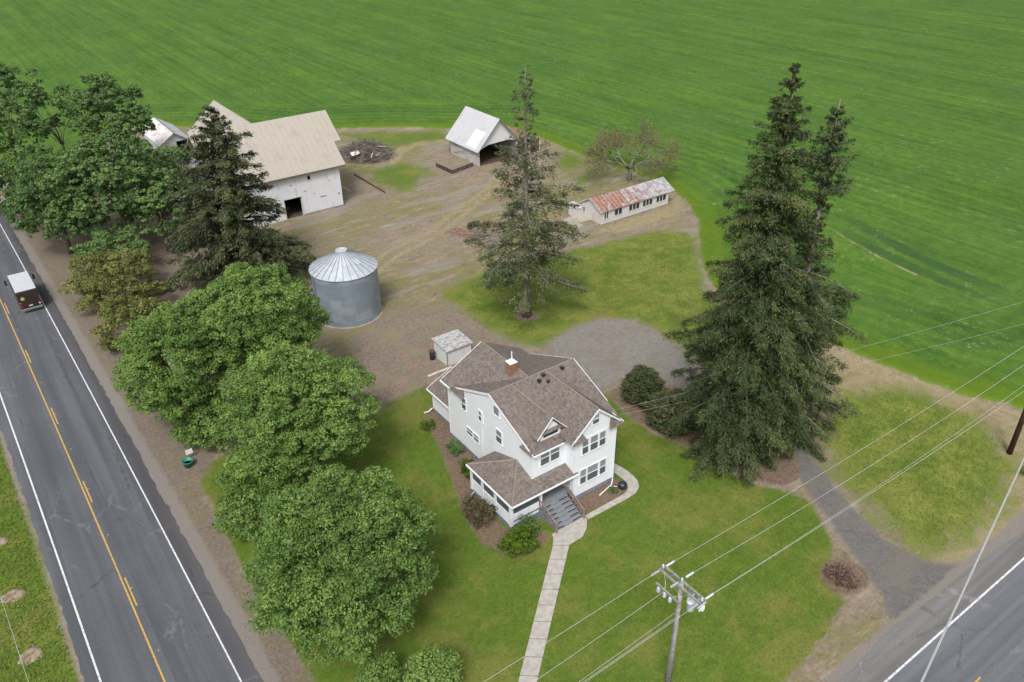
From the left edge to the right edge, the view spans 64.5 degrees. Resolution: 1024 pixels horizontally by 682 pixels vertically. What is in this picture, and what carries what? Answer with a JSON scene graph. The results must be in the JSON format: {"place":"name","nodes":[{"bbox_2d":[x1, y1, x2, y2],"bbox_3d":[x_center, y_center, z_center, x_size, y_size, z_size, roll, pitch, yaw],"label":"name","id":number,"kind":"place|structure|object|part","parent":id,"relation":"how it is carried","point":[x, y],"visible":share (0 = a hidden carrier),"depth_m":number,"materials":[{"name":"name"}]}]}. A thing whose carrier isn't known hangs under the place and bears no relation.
{"place":"outdoors","nodes":[
{"label":"outdoors","id":0,"kind":"place"},
{"bbox_2d":[0,596,28,681],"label":"overhead wire","id":1,"kind":"object","parent":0,"point":[15,642],"visible":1,"depth_m":48.01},
{"bbox_2d":[0,224,241,681],"bbox_3d":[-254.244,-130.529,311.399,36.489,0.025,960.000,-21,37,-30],"label":"road","id":2,"kind":"structure","parent":0,"point":[130,603],"depth_m":65.11,"materials":[{"name":"asphalt"}]},
{"bbox_2d":[4,271,42,311],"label":"delivery van","id":3,"kind":"object","parent":2,"relation":"on","point":[24,289],"visible":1,"depth_m":95.72,"materials":[{"name":"white metal"}]},
{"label":"rear door","id":4,"kind":"part","parent":3,"relation":"part of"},
{"bbox_2d":[0,213,263,681],"bbox_3d":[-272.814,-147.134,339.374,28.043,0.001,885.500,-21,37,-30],"label":"road shoulder","id":5,"kind":"object","parent":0,"point":[231,641],"visible":0.94,"depth_m":68.40,"materials":[{"name":"gravel"},{"name":"asphalt"}]},
{"bbox_2d":[1,200,323,681],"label":"leaf litter ground","id":6,"kind":"structure","parent":0,"point":[279,650],"depth_m":74.07,"materials":[{"name":"soil"}]},
{"bbox_2d":[0,143,72,224],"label":"oak tree","id":7,"kind":"object","parent":6,"relation":"on","point":[21,155],"visible":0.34,"depth_m":114.19,"materials":[{"name":"green plant"}]},
{"bbox_2d":[1,151,110,253],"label":"oak tree","id":8,"kind":"object","parent":6,"relation":"on","point":[17,202],"visible":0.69,"depth_m":104.53,"materials":[{"name":"green plant"}]},
{"bbox_2d":[69,227,151,275],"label":"scrub bush","id":9,"kind":"object","parent":6,"relation":"on","point":[105,242],"visible":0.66,"depth_m":101.97,"materials":[{"name":"green plant"}]},
{"bbox_2d":[56,247,167,316],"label":"scrub bush","id":10,"kind":"object","parent":6,"relation":"on","point":[89,290],"visible":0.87,"depth_m":94.46,"materials":[{"name":"green plant"}]},
{"bbox_2d":[36,121,195,245],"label":"oak tree","id":11,"kind":"object","parent":6,"relation":"on","point":[89,159],"visible":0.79,"depth_m":103.87,"materials":[{"name":"green plant"}]},
{"bbox_2d":[90,286,173,357],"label":"scrub bush","id":12,"kind":"object","parent":6,"relation":"on","point":[136,307],"visible":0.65,"depth_m":87.70,"materials":[{"name":"green plant"}]},
{"bbox_2d":[107,162,205,251],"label":"oak tree","id":13,"kind":"object","parent":6,"relation":"on","point":[160,182],"visible":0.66,"depth_m":104.79,"materials":[{"name":"green plant"}]},
{"bbox_2d":[110,298,244,436],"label":"maple tree","id":14,"kind":"object","parent":6,"relation":"on","point":[162,387],"visible":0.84,"depth_m":69.42,"materials":[{"name":"green plant"}]},
{"bbox_2d":[181,457,192,467],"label":"plastic tub","id":15,"kind":"object","parent":6,"relation":"on","point":[187,462],"visible":1,"depth_m":71.27,"materials":[{"name":"plastic"}]},
{"bbox_2d":[185,448,192,456],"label":"sign board","id":16,"kind":"object","parent":6,"relation":"on","point":[189,451],"visible":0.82,"depth_m":71.87,"materials":[{"name":"white plastic"}]},
{"bbox_2d":[168,393,230,451],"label":"scrub bush","id":17,"kind":"object","parent":6,"relation":"on","point":[198,430],"visible":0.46,"depth_m":71.73,"materials":[{"name":"green plant"}]},
{"bbox_2d":[179,261,333,387],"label":"maple tree","id":18,"kind":"object","parent":6,"relation":"on","point":[240,311],"visible":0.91,"depth_m":70.93,"materials":[{"name":"green plant"}]},
{"bbox_2d":[182,100,345,226],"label":"barn","id":19,"kind":"structure","parent":0,"point":[299,157],"depth_m":119.08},
{"bbox_2d":[346,303,508,410],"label":"bare soil","id":20,"kind":"structure","parent":0,"point":[391,348],"depth_m":88.89,"materials":[{"name":"soil"}]},
{"bbox_2d":[429,349,434,359],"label":"refuse barrel","id":21,"kind":"object","parent":20,"relation":"on","point":[432,354],"visible":1,"depth_m":85.50,"materials":[{"name":"black plastic"}]},
{"bbox_2d":[427,366,451,376],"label":"loose plank","id":22,"kind":"object","parent":20,"relation":"on","point":[439,371],"visible":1,"depth_m":83.68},
{"bbox_2d":[431,329,472,366],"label":"well house","id":23,"kind":"structure","parent":20,"relation":"on","point":[452,347],"depth_m":85.09,"materials":[{"name":"wood"}]},
{"bbox_2d":[0,130,1015,681],"bbox_3d":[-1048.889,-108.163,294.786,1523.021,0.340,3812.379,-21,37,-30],"label":"lawn","id":24,"kind":"structure","parent":0,"point":[406,176],"depth_m":63.96,"materials":[{"name":"plant"}]},
{"bbox_2d":[0,535,8,546],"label":"soil mound","id":25,"kind":"object","parent":24,"relation":"on","point":[3,541],"visible":1,"depth_m":63.80,"materials":[{"name":"soil"}]},
{"bbox_2d":[0,588,25,603],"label":"soil mound","id":26,"kind":"object","parent":24,"relation":"on","point":[12,594],"visible":0.99,"depth_m":59.02,"materials":[{"name":"soil"}]},
{"bbox_2d":[17,645,43,664],"bbox_3d":[-32.522,21.137,54.652,1.601,0.152,1.483,-21,37,-30],"label":"soil mound","id":27,"kind":"object","parent":24,"relation":"on","point":[34,653],"visible":0.99,"depth_m":54.59,"materials":[{"name":"soil"}]},
{"bbox_2d":[0,446,76,681],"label":"verge grass","id":28,"kind":"structure","parent":24,"relation":"on","point":[41,607],"depth_m":57.98,"materials":[{"name":"plant"}]},
{"bbox_2d":[210,466,288,546],"bbox_3d":[-20.511,13.038,63.494,6.245,5.091,8.326,-4,31,-5],"label":"scrub bush","id":29,"kind":"object","parent":24,"relation":"on","point":[248,491],"visible":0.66,"depth_m":62.34,"materials":[{"name":"green plant"}]},
{"bbox_2d":[204,340,382,493],"bbox_3d":[-16.189,6.276,65.479,15.511,14.088,13.282,-21,37,-30],"label":"maple tree","id":30,"kind":"object","parent":24,"relation":"on","point":[272,397],"visible":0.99,"depth_m":61.34,"materials":[{"name":"green plant"}]},
{"bbox_2d":[239,462,441,668],"bbox_3d":[-11.207,14.779,52.811,12.852,12.476,12.748,2,31,4],"label":"maple tree","id":31,"kind":"object","parent":24,"relation":"on","point":[298,556],"visible":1,"depth_m":49.54,"materials":[{"name":"green plant"}]},
{"bbox_2d":[354,649,403,681],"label":"young tree","id":32,"kind":"object","parent":24,"relation":"on","point":[375,665],"visible":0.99,"depth_m":49.92,"materials":[{"name":"green plant"}]},
{"bbox_2d":[419,418,435,431],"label":"flowering shrub","id":33,"kind":"object","parent":24,"relation":"on","point":[430,424],"visible":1,"depth_m":75.48,"materials":[{"name":"green plant"}]},
{"bbox_2d":[402,641,464,681],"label":"young tree","id":34,"kind":"object","parent":24,"relation":"on","point":[419,663],"visible":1,"depth_m":49.95,"materials":[{"name":"green plant"}]},
{"bbox_2d":[426,341,623,533],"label":"farmhouse","id":35,"kind":"object","parent":24,"relation":"on","point":[534,435],"visible":1,"depth_m":65.86,"materials":[{"name":"white"}]},
{"bbox_2d":[461,397,466,412],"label":"window","id":36,"kind":"structure","parent":35,"relation":"in","point":[463,402],"depth_m":70.11,"materials":[{"name":"white glass"}]},
{"bbox_2d":[466,425,472,438],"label":"window","id":37,"kind":"structure","parent":35,"relation":"in","point":[468,430],"depth_m":70.89,"materials":[{"name":"white glass"}]},
{"bbox_2d":[473,432,479,444],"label":"window","id":38,"kind":"structure","parent":35,"relation":"in","point":[475,437],"depth_m":70.16,"materials":[{"name":"white glass"}]},
{"bbox_2d":[478,409,483,423],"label":"window","id":39,"kind":"structure","parent":35,"relation":"in","point":[479,411],"depth_m":68.15,"materials":[{"name":"white glass"}]},
{"bbox_2d":[492,404,499,418],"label":"window","id":40,"kind":"structure","parent":35,"relation":"in","point":[496,412],"depth_m":65.49,"materials":[{"name":"white glass"}]},
{"bbox_2d":[495,427,502,446],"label":"window","id":41,"kind":"structure","parent":35,"relation":"in","point":[498,434],"depth_m":66.53,"materials":[{"name":"white glass"}]},
{"bbox_2d":[540,451,549,467],"bbox_3d":[2.604,9.185,63.970,1.040,1.540,0.110,-21,37,-30],"label":"window","id":42,"kind":"structure","parent":35,"relation":"in","point":[545,458],"depth_m":64.08,"materials":[{"name":"white glass"}]},
{"bbox_2d":[550,446,560,462],"bbox_3d":[3.427,8.869,64.472,1.070,1.540,0.110,-21,37,-30],"label":"window","id":43,"kind":"structure","parent":35,"relation":"in","point":[555,453],"depth_m":64.57,"materials":[{"name":"white glass"}]},
{"bbox_2d":[579,467,586,485],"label":"window","id":44,"kind":"structure","parent":35,"relation":"in","point":[583,472],"depth_m":66.19,"materials":[{"name":"white glass"}]},
{"bbox_2d":[581,438,588,455],"bbox_3d":[5.860,8.429,64.672,0.810,1.540,0.110,-21,37,-30],"label":"window","id":45,"kind":"structure","parent":35,"relation":"in","point":[585,446],"depth_m":64.74,"materials":[{"name":"white glass"}]},
{"bbox_2d":[586,461,598,481],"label":"window","id":46,"kind":"structure","parent":35,"relation":"in","point":[592,470],"depth_m":66.71,"materials":[{"name":"white glass"}]},
{"bbox_2d":[589,433,598,451],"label":"window","id":47,"kind":"structure","parent":35,"relation":"in","point":[594,440],"depth_m":65.15,"materials":[{"name":"white glass"}]},
{"bbox_2d":[592,412,599,425],"bbox_3d":[6.644,6.156,63.985,0.840,1.000,0.110,-21,37,-30],"label":"window","id":48,"kind":"structure","parent":35,"relation":"in","point":[596,420],"depth_m":64.03,"materials":[{"name":"white glass"}]},
{"bbox_2d":[598,429,606,447],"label":"window","id":49,"kind":"structure","parent":35,"relation":"in","point":[602,435],"depth_m":65.57,"materials":[{"name":"white glass"}]},
{"bbox_2d":[599,457,606,475],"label":"window","id":50,"kind":"structure","parent":35,"relation":"in","point":[602,463],"depth_m":67.20,"materials":[{"name":"white glass"}]},
{"bbox_2d":[518,463,638,681],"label":"footpath","id":51,"kind":"structure","parent":24,"relation":"on","point":[531,665],"depth_m":59.52,"materials":[{"name":"concrete"}]},
{"bbox_2d":[426,308,870,591],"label":"mulch bed","id":52,"kind":"object","parent":24,"relation":"on","point":[492,531],"visible":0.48,"depth_m":69.45,"materials":[{"name":"soil"}]},
{"bbox_2d":[444,439,463,455],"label":"flowering shrub","id":53,"kind":"object","parent":52,"relation":"on","point":[454,447],"visible":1,"depth_m":72.17,"materials":[{"name":"green plant"}]},
{"bbox_2d":[457,457,473,476],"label":"flowering shrub","id":54,"kind":"object","parent":52,"relation":"on","point":[465,471],"visible":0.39,"depth_m":69.82,"materials":[{"name":"green plant"}]},
{"bbox_2d":[459,491,497,528],"bbox_3d":[-2.639,13.397,64.808,2.819,2.147,3.242,-21,37,-30],"label":"flowering shrub","id":55,"kind":"object","parent":52,"relation":"on","point":[486,509],"visible":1,"depth_m":64.37,"materials":[{"name":"brown plant"}]},
{"bbox_2d":[497,523,540,556],"bbox_3d":[0.533,15.196,61.899,3.344,1.994,2.783,-21,37,-30],"label":"flowering shrub","id":56,"kind":"object","parent":52,"relation":"on","point":[511,537],"visible":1,"depth_m":61.50,"materials":[{"name":"green plant"}]},
{"bbox_2d":[462,65,590,317],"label":"fir tree","id":57,"kind":"object","parent":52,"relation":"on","point":[524,263],"visible":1,"depth_m":86.44,"materials":[{"name":"green plant"}]},
{"bbox_2d":[518,512,540,537],"bbox_3d":[1.385,14.390,63.221,1.981,1.964,1.733,-7,32,-9],"label":"flowering shrub","id":58,"kind":"object","parent":52,"relation":"on","point":[529,520],"visible":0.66,"depth_m":63.10,"materials":[{"name":"green plant"}]},
{"bbox_2d":[608,486,618,493],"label":"flowering shrub","id":59,"kind":"object","parent":52,"relation":"on","point":[611,490],"visible":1,"depth_m":67.56,"materials":[{"name":"green plant"}]},
{"bbox_2d":[610,481,626,489],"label":"kettle barbecue","id":60,"kind":"object","parent":52,"relation":"on","point":[622,485],"visible":1,"depth_m":67.69,"materials":[{"name":"black metal"}]},
{"bbox_2d":[619,364,665,408],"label":"clipped shrub","id":61,"kind":"object","parent":52,"relation":"on","point":[640,384],"visible":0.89,"depth_m":77.15,"materials":[{"name":"green plant"}]},
{"bbox_2d":[643,387,698,437],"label":"clipped shrub","id":62,"kind":"object","parent":52,"relation":"on","point":[654,414],"visible":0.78,"depth_m":73.53,"materials":[{"name":"green plant"}]},
{"bbox_2d":[661,63,837,488],"bbox_3d":[19.650,-2.537,64.417,14.620,37.867,13.144,2,31,5],"label":"spruce tree","id":63,"kind":"object","parent":52,"relation":"on","point":[744,382],"visible":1,"depth_m":62.86,"materials":[{"name":"green plant"}]},
{"bbox_2d":[700,99,869,463],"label":"spruce tree","id":64,"kind":"object","parent":52,"relation":"on","point":[815,293],"visible":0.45,"depth_m":65.95,"materials":[{"name":"green plant"}]},
{"bbox_2d":[822,562,860,592],"bbox_3d":[24.309,16.964,59.394,2.649,0.908,2.759,-21,37,-30],"label":"root pile","id":65,"kind":"object","parent":52,"relation":"on","point":[839,575],"visible":1,"depth_m":59.23,"materials":[{"name":"wood"}]},
{"bbox_2d":[651,560,713,681],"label":"utility pole","id":66,"kind":"object","parent":24,"relation":"on","point":[693,602],"visible":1,"depth_m":47.17,"materials":[{"name":"grey wood"}]},
{"bbox_2d":[484,575,651,681],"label":"overhead wire","id":67,"kind":"object","parent":66,"relation":"attached to","point":[568,628],"visible":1,"depth_m":44.22,"materials":[{"name":"metal"}]},
{"bbox_2d":[534,592,662,681],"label":"overhead wire","id":68,"kind":"object","parent":66,"relation":"attached to","point":[598,637],"visible":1,"depth_m":45.20,"materials":[{"name":"metal"}]},
{"bbox_2d":[579,612,675,681],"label":"overhead wire","id":69,"kind":"object","parent":66,"relation":"attached to","point":[628,646],"visible":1,"depth_m":45.50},
{"bbox_2d":[583,618,674,681],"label":"overhead wire","id":70,"kind":"object","parent":66,"relation":"attached to","point":[628,650],"visible":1,"depth_m":46.08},
{"bbox_2d":[587,610,688,680],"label":"overhead wire","id":71,"kind":"object","parent":66,"relation":"attached to","point":[638,645],"visible":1,"depth_m":43.10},
{"bbox_2d":[675,346,1023,560],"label":"overhead wire","id":72,"kind":"object","parent":66,"relation":"attached to","point":[844,459],"visible":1,"depth_m":55.63,"materials":[{"name":"metal"}]},
{"bbox_2d":[696,366,1021,570],"bbox_3d":[27.031,7.071,56.362,40.407,0.959,0.021,-20,36,-29],"label":"overhead wire","id":73,"kind":"object","parent":66,"relation":"attached to","point":[853,476],"visible":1,"depth_m":53.94,"materials":[{"name":"metal"}]},
{"bbox_2d":[700,385,1023,601],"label":"overhead wire","id":74,"kind":"object","parent":66,"relation":"attached to","point":[864,495],"visible":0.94,"depth_m":53.77,"materials":[{"name":"metal"}]},
{"bbox_2d":[713,391,1023,593],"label":"overhead wire","id":75,"kind":"object","parent":66,"relation":"attached to","point":[859,500],"visible":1,"depth_m":52.16,"materials":[{"name":"metal"}]},
{"bbox_2d":[0,0,1023,405],"bbox_3d":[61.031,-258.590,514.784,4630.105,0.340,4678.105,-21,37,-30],"label":"field","id":76,"kind":"structure","parent":0,"point":[924,222],"depth_m":181.57,"materials":[{"name":"plant"}]},
{"bbox_2d":[0,63,50,165],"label":"oak tree","id":77,"kind":"object","parent":76,"relation":"on","point":[8,101],"visible":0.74,"depth_m":127.81,"materials":[{"name":"green plant"}]},
{"bbox_2d":[0,125,1023,681],"bbox_3d":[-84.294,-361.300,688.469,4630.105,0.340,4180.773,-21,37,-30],"label":"farmyard ground","id":78,"kind":"structure","parent":0,"point":[372,221],"depth_m":112.98,"materials":[{"name":"soil"}]},
{"bbox_2d":[11,68,91,150],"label":"oak tree","id":79,"kind":"object","parent":78,"relation":"on","point":[31,93],"visible":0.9,"depth_m":126.14,"materials":[{"name":"green plant"}]},
{"bbox_2d":[71,71,156,161],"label":"oak tree","id":80,"kind":"object","parent":78,"relation":"on","point":[99,93],"visible":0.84,"depth_m":127.22,"materials":[{"name":"green plant"}]},
{"bbox_2d":[142,117,187,155],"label":"gable shed","id":81,"kind":"structure","parent":78,"relation":"on","point":[167,134],"depth_m":146.42,"materials":[{"name":"metal"}]},
{"bbox_2d":[156,105,317,301],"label":"fir tree","id":82,"kind":"object","parent":78,"relation":"on","point":[232,229],"visible":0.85,"depth_m":94.31,"materials":[{"name":"green plant"}]},
{"bbox_2d":[308,247,382,328],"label":"grain bin","id":83,"kind":"object","parent":78,"relation":"on","point":[345,285],"visible":0.88,"depth_m":90.54,"materials":[{"name":"metal"}]},
{"bbox_2d":[338,136,397,163],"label":"brush pile","id":84,"kind":"object","parent":78,"relation":"on","point":[370,152],"visible":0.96,"depth_m":142.36,"materials":[{"name":"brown wood"}]},
{"bbox_2d":[354,174,385,192],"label":"iron pipe","id":85,"kind":"object","parent":78,"relation":"on","point":[370,183],"visible":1,"depth_m":131.31,"materials":[{"name":"metal"}]},
{"bbox_2d":[436,162,472,173],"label":"board pen","id":86,"kind":"object","parent":78,"relation":"on","point":[451,171],"visible":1,"depth_m":136.60,"materials":[{"name":"wood"}]},
{"bbox_2d":[445,218,496,247],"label":"brick pile","id":87,"kind":"object","parent":78,"relation":"on","point":[459,233],"visible":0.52,"depth_m":113.65,"materials":[{"name":"brick"}]},
{"bbox_2d":[471,227,490,237],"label":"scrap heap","id":88,"kind":"object","parent":87,"relation":"on","point":[475,231],"visible":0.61,"depth_m":113.80,"materials":[{"name":"metal"}]},
{"bbox_2d":[481,233,498,246],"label":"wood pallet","id":89,"kind":"object","parent":87,"relation":"on","point":[493,237],"visible":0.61,"depth_m":112.06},
{"bbox_2d":[467,220,482,229],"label":"weed clump","id":90,"kind":"object","parent":78,"relation":"on","point":[471,226],"visible":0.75,"depth_m":115.59,"materials":[{"name":"green plant"}]},
{"bbox_2d":[445,106,541,165],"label":"machine shed","id":91,"kind":"structure","parent":78,"relation":"on","point":[474,136],"depth_m":140.43,"materials":[{"name":"metal"}]},
{"bbox_2d":[0,195,1023,681],"bbox_3d":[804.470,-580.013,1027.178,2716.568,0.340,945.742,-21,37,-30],"label":"gravel verge","id":92,"kind":"structure","parent":78,"relation":"on","point":[268,673],"depth_m":62.82,"materials":[{"name":"gravel"}]},
{"bbox_2d":[561,216,589,224],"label":"concrete pad","id":93,"kind":"object","parent":78,"relation":"on","point":[572,220],"visible":0.71,"depth_m":117.42,"materials":[{"name":"concrete"}]},
{"bbox_2d":[540,317,718,393],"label":"gravel yard","id":94,"kind":"structure","parent":78,"relation":"on","point":[603,352],"depth_m":86.92,"materials":[{"name":"gravel"}]},
{"bbox_2d":[578,116,687,184],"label":"fruit tree","id":95,"kind":"object","parent":78,"relation":"on","point":[603,145],"visible":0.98,"depth_m":128.41,"materials":[{"name":"green plant"}]},
{"bbox_2d":[375,139,1023,561],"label":"grass verge","id":96,"kind":"object","parent":78,"relation":"on","point":[861,371],"depth_m":80.48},
{"bbox_2d":[1006,409,1023,454],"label":"utility pole","id":97,"kind":"object","parent":96,"relation":"on","point":[1014,439],"visible":1,"depth_m":70.22,"materials":[{"name":"brown wood"}]},
{"bbox_2d":[616,303,1017,409],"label":"overhead wire","id":98,"kind":"object","parent":97,"relation":"attached to","point":[834,354],"visible":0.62,"depth_m":74.25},
{"bbox_2d":[626,324,1021,413],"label":"overhead wire","id":99,"kind":"object","parent":97,"relation":"attached to","point":[852,365],"visible":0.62,"depth_m":74.53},
{"bbox_2d":[920,458,1023,681],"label":"overhead cable","id":100,"kind":"object","parent":97,"relation":"attached to","point":[950,618],"visible":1,"depth_m":44.17,"materials":[{"name":"metal"}]},
{"bbox_2d":[568,177,674,224],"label":"poultry house","id":101,"kind":"structure","parent":0,"point":[606,208],"depth_m":118.06,"materials":[{"name":"wood"}]},
{"bbox_2d":[604,211,608,218],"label":"window","id":102,"kind":"structure","parent":101,"relation":"in","point":[606,214],"depth_m":115.66,"materials":[{"name":"white glass"}]},
{"bbox_2d":[614,207,622,215],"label":"window","id":103,"kind":"structure","parent":101,"relation":"in","point":[618,211],"depth_m":116.77,"materials":[{"name":"white glass"}]},
{"bbox_2d":[628,202,639,211],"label":"window","id":104,"kind":"structure","parent":101,"relation":"in","point":[634,206],"depth_m":118.32,"materials":[{"name":"white glass"}]},
{"bbox_2d":[642,198,652,206],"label":"window","id":105,"kind":"structure","parent":101,"relation":"in","point":[647,202],"depth_m":119.63,"materials":[{"name":"white glass"}]},
{"bbox_2d":[656,194,665,202],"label":"window","id":106,"kind":"structure","parent":101,"relation":"in","point":[659,198],"depth_m":120.98,"materials":[{"name":"white glass"}]},
{"bbox_2d":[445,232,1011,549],"bbox_3d":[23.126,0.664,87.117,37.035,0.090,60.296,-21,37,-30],"label":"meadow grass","id":107,"kind":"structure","parent":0,"point":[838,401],"depth_m":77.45,"materials":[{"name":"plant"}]},
{"bbox_2d":[793,436,1004,615],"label":"driveway","id":108,"kind":"structure","parent":0,"point":[902,576],"depth_m":61.59,"materials":[{"name":"gravel"}]},
{"bbox_2d":[840,532,1023,681],"bbox_3d":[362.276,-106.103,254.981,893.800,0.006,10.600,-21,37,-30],"label":"side road","id":109,"kind":"structure","parent":0,"point":[982,640],"depth_m":55.03,"materials":[{"name":"asphalt"}]}
]}

